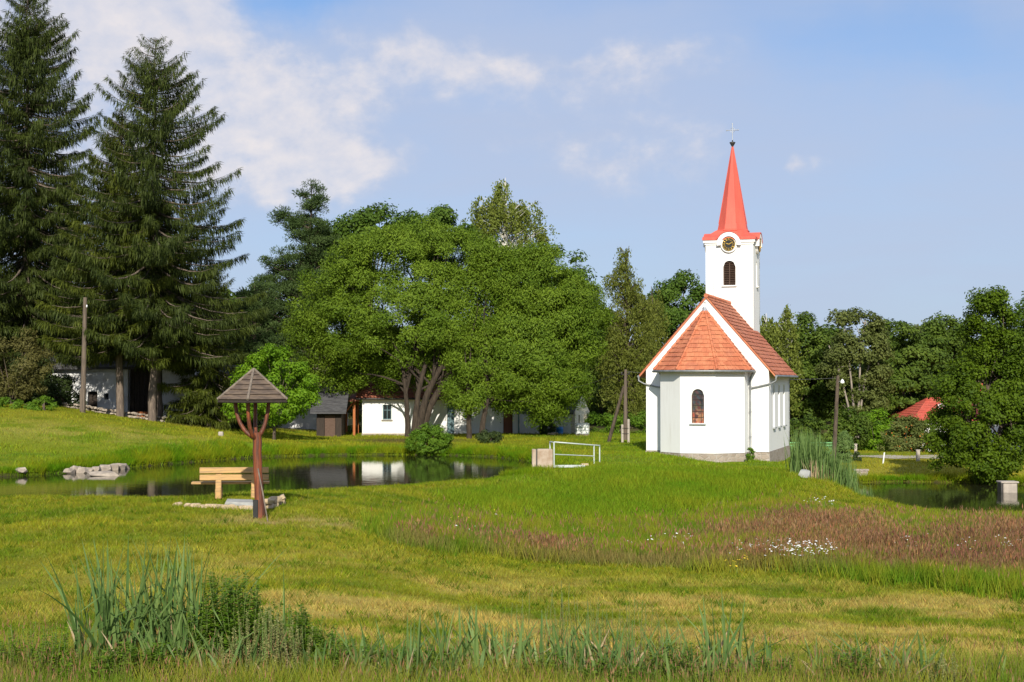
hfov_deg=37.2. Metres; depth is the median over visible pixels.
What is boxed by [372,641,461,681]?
weed bush
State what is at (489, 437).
weed clump
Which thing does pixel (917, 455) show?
gate post
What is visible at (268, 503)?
edging stone
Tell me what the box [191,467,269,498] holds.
garden bench
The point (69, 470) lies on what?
shore rock
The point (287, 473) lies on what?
pond water
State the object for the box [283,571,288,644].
cattail clump
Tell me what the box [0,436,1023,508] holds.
shore grass
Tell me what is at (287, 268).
pine tree
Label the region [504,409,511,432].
door
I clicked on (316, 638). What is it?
weed bush
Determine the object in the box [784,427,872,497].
reed bed
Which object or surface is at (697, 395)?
apse window
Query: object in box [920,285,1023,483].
alder tree
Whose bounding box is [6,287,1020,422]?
wood
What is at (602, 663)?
weed bush
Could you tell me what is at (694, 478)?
grass
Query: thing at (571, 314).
willow tree
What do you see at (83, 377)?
wooden pole
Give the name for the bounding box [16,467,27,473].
shore rock
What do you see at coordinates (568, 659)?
cattail clump
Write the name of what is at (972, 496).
pond water
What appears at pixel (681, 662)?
weed bush
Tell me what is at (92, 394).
door
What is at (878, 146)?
sky
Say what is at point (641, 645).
seeded weeds
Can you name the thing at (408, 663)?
cattail clump
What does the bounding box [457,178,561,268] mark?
birch tree
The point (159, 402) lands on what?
spruce tree
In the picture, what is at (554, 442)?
footbridge railing
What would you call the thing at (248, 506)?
edging stone
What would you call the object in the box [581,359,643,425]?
broadleaf tree
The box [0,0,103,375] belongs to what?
spruce tree
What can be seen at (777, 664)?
weed bush
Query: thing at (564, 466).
metal plank
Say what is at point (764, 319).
birch tree
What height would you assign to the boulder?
0.338 m
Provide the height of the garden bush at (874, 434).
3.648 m
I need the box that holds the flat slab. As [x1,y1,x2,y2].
[225,499,252,505]
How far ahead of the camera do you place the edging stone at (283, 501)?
41.80 m
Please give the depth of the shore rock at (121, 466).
65.14 m
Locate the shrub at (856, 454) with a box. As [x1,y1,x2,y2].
[853,451,861,461]
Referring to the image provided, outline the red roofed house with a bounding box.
[886,383,1019,450]
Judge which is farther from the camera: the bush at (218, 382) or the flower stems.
the bush at (218, 382)
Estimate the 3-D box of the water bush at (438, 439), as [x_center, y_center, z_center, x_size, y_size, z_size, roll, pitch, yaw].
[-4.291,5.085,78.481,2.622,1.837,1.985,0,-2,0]
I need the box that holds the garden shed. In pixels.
[310,391,351,436]
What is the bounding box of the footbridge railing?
[549,441,599,464]
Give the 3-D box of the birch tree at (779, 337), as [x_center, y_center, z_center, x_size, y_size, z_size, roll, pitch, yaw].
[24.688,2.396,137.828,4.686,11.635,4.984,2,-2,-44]
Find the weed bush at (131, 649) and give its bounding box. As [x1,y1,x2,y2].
[83,639,196,681]
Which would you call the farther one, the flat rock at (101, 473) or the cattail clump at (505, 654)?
the flat rock at (101, 473)
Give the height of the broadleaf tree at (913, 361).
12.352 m
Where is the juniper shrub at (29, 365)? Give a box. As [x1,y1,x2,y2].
[0,326,55,404]
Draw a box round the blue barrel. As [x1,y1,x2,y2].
[556,427,562,433]
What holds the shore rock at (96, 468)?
in the pond water at (287, 473)
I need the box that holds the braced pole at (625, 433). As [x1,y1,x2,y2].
[607,369,630,442]
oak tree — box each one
[299,198,425,305]
[390,204,479,251]
[642,268,705,342]
[788,311,858,426]
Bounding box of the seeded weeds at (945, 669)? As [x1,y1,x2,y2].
[881,645,979,681]
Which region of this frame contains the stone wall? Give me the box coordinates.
[57,402,165,421]
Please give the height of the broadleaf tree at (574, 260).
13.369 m
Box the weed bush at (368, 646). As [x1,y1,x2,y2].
[311,635,405,676]
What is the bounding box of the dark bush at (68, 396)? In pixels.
[13,373,86,407]
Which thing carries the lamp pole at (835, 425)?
on the ground at (190, 436)
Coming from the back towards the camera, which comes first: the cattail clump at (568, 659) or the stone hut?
the stone hut
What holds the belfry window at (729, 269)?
in the chapel
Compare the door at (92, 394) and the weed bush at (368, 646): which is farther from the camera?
the door at (92, 394)
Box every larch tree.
[591,247,660,428]
[631,286,673,415]
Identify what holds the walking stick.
on the ground at (190, 436)
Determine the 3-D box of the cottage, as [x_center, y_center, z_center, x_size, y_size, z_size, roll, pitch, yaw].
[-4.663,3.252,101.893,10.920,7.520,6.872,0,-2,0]
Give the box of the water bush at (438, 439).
[404,422,453,454]
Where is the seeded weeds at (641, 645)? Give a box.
[585,596,682,664]
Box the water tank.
[575,423,588,435]
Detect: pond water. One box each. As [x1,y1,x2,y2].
[0,455,531,496]
[855,482,1023,512]
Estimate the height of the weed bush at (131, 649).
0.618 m
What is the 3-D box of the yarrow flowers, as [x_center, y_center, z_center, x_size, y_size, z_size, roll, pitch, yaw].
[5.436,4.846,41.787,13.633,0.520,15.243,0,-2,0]
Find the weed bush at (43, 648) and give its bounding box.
[0,622,80,680]
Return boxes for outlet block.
[996,481,1018,492]
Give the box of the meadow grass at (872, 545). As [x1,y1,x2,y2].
[352,485,1023,601]
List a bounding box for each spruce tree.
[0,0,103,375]
[0,208,34,378]
[6,169,103,359]
[34,107,212,416]
[47,33,269,421]
[101,210,222,419]
[156,255,261,430]
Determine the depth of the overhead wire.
83.19 m
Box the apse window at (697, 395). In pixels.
[689,389,705,424]
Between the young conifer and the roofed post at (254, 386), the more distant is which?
the young conifer
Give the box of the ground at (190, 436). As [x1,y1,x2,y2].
[0,384,1023,681]
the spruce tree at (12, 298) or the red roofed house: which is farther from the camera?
the red roofed house
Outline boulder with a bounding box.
[798,469,810,477]
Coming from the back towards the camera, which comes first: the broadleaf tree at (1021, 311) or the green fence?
the broadleaf tree at (1021, 311)
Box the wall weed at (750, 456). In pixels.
[746,447,755,461]
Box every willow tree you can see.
[276,217,551,436]
[432,240,620,438]
[913,319,952,338]
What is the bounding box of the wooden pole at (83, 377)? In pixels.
[80,297,87,412]
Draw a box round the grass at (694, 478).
[420,462,824,522]
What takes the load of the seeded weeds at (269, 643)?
on the ground at (190, 436)
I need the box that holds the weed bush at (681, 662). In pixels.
[631,641,735,681]
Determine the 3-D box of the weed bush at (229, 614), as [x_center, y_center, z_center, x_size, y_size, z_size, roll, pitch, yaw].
[-3.999,3.923,21.287,1.323,1.431,0.895,0,-2,0]
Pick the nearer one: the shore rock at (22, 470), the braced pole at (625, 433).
the shore rock at (22, 470)
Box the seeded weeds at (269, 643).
[213,602,318,678]
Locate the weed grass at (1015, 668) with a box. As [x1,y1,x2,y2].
[0,606,1023,681]
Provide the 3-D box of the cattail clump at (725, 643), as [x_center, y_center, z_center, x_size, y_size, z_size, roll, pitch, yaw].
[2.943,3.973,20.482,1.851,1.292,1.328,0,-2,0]
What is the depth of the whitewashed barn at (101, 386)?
92.97 m
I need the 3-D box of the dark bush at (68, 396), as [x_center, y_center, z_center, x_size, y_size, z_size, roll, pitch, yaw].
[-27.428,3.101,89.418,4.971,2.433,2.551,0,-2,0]
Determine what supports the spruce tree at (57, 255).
on the ground at (190, 436)
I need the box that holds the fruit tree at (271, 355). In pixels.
[220,343,323,439]
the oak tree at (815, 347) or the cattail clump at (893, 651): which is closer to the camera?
the cattail clump at (893, 651)
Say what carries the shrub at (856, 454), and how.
on the ground at (190, 436)
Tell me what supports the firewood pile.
on the ground at (190, 436)
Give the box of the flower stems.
[504,497,1004,572]
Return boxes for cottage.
[356,355,518,435]
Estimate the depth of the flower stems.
34.77 m
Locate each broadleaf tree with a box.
[543,244,605,362]
[565,379,613,411]
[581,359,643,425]
[849,318,957,432]
[899,311,984,395]
[1012,291,1023,395]
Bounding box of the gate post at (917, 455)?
[915,450,919,460]
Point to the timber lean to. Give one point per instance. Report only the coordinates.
(355, 402)
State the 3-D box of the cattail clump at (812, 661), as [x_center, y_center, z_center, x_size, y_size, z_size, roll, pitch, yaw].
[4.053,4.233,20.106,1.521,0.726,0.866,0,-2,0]
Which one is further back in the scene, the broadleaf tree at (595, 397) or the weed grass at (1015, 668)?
the broadleaf tree at (595, 397)
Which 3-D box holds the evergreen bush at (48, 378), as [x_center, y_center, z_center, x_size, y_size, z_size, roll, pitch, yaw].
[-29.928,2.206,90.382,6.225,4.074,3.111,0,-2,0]
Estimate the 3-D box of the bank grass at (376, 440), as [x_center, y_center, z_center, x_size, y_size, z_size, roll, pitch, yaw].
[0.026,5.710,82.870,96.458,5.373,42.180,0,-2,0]
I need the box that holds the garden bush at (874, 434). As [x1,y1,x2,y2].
[856,407,893,451]
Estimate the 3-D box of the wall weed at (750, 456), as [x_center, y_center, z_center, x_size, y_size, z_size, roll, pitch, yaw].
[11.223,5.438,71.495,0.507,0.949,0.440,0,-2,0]
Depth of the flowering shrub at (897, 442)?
96.29 m
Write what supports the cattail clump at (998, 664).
on the ground at (190, 436)
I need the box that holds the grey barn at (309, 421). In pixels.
[281,347,345,429]
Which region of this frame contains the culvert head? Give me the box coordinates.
[852,469,868,475]
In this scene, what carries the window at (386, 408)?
in the cottage
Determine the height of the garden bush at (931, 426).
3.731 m
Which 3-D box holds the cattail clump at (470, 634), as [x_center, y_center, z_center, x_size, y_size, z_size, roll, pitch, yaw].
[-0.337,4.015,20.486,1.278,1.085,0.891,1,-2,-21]
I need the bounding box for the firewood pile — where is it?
[137,411,147,417]
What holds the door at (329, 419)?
in the garden shed
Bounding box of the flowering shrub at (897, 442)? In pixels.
[876,414,930,452]
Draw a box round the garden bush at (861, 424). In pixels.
[790,407,873,449]
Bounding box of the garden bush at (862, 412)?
[823,410,894,450]
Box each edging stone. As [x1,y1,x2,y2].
[210,504,223,508]
[241,505,252,509]
[265,498,276,508]
[269,496,281,506]
[279,494,285,504]
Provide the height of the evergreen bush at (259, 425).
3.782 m
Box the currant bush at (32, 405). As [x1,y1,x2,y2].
[0,395,56,410]
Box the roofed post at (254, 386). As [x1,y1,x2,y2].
[217,368,287,518]
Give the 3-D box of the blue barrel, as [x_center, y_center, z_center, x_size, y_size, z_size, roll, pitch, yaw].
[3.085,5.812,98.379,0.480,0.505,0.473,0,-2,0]
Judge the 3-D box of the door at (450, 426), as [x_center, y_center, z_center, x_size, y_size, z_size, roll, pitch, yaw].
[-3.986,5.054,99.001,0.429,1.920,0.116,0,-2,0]
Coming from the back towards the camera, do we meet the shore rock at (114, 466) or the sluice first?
the shore rock at (114, 466)
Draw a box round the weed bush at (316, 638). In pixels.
[224,598,339,668]
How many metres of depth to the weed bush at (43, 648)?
20.47 m
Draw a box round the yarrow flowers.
[455,496,1012,555]
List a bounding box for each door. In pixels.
[89,391,96,410]
[325,415,334,436]
[447,404,453,432]
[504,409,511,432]
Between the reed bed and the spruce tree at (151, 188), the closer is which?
the reed bed
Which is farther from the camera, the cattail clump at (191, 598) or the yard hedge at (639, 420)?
the yard hedge at (639, 420)
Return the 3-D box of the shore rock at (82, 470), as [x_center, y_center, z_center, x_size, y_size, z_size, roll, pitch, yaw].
[-17.751,5.357,62.791,0.488,0.309,0.379,-1,-2,24]
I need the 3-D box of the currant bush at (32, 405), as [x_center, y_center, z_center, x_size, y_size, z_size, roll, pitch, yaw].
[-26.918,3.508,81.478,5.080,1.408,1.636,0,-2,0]
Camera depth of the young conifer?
83.58 m
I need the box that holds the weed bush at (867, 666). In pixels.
[817,644,896,681]
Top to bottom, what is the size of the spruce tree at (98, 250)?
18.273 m
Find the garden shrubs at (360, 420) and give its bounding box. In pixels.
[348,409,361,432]
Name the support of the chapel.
on the ground at (190, 436)
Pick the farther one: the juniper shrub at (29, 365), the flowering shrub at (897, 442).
the flowering shrub at (897, 442)
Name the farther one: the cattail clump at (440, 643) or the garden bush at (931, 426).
the garden bush at (931, 426)
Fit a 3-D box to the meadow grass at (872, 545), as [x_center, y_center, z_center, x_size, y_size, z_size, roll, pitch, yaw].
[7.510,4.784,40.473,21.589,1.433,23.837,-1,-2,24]
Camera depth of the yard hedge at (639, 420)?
100.87 m
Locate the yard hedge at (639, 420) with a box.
[584,409,645,433]
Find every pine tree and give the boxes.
[222,280,326,418]
[236,179,347,369]
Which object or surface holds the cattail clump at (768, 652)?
on the ground at (190, 436)
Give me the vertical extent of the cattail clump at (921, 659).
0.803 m
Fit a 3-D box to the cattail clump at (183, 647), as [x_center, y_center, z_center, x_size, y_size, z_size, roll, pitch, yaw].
[-4.489,4.104,20.639,2.181,1.041,1.225,0,-2,-17]
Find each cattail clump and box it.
[35,533,216,664]
[90,534,284,650]
[101,604,266,674]
[105,527,284,661]
[190,621,302,681]
[274,635,392,680]
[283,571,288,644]
[334,619,406,680]
[350,606,524,681]
[365,634,434,678]
[378,628,470,681]
[434,603,534,674]
[449,616,560,679]
[454,613,588,670]
[522,616,620,680]
[561,614,679,681]
[607,621,736,678]
[661,633,747,681]
[666,589,804,681]
[695,630,797,680]
[795,633,875,680]
[812,614,945,679]
[869,630,963,681]
[982,645,1005,678]
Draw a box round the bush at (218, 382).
[197,365,241,428]
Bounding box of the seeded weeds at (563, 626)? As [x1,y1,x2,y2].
[487,580,619,663]
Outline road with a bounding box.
[830,454,938,458]
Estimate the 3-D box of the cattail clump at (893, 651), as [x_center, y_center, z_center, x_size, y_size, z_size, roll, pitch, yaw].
[4.752,4.059,20.193,1.762,1.041,1.283,1,-2,-24]
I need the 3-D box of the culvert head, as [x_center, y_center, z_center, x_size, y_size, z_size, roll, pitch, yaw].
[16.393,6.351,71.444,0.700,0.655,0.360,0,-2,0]
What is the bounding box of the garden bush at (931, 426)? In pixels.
[890,413,956,452]
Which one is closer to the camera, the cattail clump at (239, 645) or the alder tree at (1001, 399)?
the cattail clump at (239, 645)
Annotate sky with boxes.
[0,0,1023,367]
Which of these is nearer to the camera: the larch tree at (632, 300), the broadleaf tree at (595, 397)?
the larch tree at (632, 300)
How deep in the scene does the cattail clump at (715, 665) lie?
20.01 m
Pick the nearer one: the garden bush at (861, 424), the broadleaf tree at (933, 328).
the garden bush at (861, 424)
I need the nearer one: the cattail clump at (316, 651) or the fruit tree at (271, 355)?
the cattail clump at (316, 651)
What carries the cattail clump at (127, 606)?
on the ground at (190, 436)
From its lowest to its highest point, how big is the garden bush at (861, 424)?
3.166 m
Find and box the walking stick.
[257,468,267,521]
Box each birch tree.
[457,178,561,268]
[760,314,774,336]
[761,304,811,417]
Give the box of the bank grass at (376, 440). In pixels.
[0,401,1023,480]
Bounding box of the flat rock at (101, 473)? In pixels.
[87,470,118,475]
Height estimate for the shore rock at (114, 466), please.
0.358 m
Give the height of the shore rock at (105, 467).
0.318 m
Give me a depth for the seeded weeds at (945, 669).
19.92 m
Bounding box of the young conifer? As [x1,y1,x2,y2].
[836,430,855,462]
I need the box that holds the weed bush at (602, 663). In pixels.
[456,651,665,681]
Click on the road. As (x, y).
(895, 456)
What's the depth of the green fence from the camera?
85.86 m
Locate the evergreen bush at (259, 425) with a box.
[189,380,282,431]
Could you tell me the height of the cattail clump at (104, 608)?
1.947 m
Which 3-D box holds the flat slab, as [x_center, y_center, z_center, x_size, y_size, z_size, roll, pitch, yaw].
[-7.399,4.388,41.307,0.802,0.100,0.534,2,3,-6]
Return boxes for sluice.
[532,449,552,467]
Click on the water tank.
(581, 428)
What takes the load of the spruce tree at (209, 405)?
on the ground at (190, 436)
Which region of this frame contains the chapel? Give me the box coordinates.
[637,123,797,461]
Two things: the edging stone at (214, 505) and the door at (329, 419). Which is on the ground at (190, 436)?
the edging stone at (214, 505)
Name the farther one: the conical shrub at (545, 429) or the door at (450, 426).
the door at (450, 426)
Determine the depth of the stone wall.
88.44 m
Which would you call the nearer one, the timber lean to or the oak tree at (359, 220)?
the timber lean to
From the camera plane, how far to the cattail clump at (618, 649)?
20.16 m
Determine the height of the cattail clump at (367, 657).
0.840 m
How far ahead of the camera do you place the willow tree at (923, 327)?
151.50 m
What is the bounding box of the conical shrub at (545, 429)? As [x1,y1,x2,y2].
[537,418,556,434]
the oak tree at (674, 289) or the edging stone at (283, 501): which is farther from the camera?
the oak tree at (674, 289)
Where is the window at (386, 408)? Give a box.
[381,405,392,420]
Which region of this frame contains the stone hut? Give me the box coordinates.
[519,397,588,433]
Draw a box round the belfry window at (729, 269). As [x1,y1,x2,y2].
[722,261,736,286]
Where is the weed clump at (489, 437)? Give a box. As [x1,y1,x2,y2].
[475,429,503,443]
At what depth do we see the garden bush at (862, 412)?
103.77 m
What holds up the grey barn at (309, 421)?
on the ground at (190, 436)
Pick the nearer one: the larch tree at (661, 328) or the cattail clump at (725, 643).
the cattail clump at (725, 643)
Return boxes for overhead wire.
[627,371,831,379]
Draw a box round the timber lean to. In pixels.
[346,389,359,434]
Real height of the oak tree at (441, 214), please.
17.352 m
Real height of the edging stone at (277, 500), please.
0.333 m
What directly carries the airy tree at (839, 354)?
on the ground at (190, 436)
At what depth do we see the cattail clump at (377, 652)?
20.04 m
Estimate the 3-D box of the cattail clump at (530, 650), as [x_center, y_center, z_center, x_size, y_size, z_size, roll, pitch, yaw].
[0.190,4.060,20.130,2.104,0.986,0.922,0,-2,-17]
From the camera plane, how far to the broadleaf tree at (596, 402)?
127.27 m
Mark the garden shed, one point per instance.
(331, 416)
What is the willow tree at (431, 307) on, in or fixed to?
on the ground at (190, 436)
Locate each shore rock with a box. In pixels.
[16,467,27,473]
[63,468,74,473]
[76,467,88,472]
[92,466,100,470]
[100,465,111,470]
[110,463,118,469]
[118,463,125,469]
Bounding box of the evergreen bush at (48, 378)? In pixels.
[0,349,61,403]
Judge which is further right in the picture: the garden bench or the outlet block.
the outlet block
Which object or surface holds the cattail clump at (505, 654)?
on the ground at (190, 436)
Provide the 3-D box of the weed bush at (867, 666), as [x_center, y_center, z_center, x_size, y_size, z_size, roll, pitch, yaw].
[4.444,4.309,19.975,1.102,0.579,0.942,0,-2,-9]
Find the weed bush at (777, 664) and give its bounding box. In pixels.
[729,652,813,681]
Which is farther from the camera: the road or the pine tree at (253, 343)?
the pine tree at (253, 343)
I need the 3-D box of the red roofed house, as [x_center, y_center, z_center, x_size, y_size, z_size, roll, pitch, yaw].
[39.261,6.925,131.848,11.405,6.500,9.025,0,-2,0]
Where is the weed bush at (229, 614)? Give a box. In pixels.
[184,570,274,666]
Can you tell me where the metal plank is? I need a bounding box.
[553,465,584,467]
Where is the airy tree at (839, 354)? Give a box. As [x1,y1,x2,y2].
[814,306,895,437]
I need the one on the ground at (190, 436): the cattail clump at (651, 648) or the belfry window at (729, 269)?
the cattail clump at (651, 648)
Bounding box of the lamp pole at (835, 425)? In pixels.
[832,376,843,456]
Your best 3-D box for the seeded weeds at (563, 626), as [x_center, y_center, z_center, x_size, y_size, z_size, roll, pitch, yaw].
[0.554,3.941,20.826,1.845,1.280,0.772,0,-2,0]
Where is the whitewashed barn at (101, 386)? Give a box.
[41,307,213,423]
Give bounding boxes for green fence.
[790,442,831,457]
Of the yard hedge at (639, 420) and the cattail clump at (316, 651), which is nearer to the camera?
the cattail clump at (316, 651)

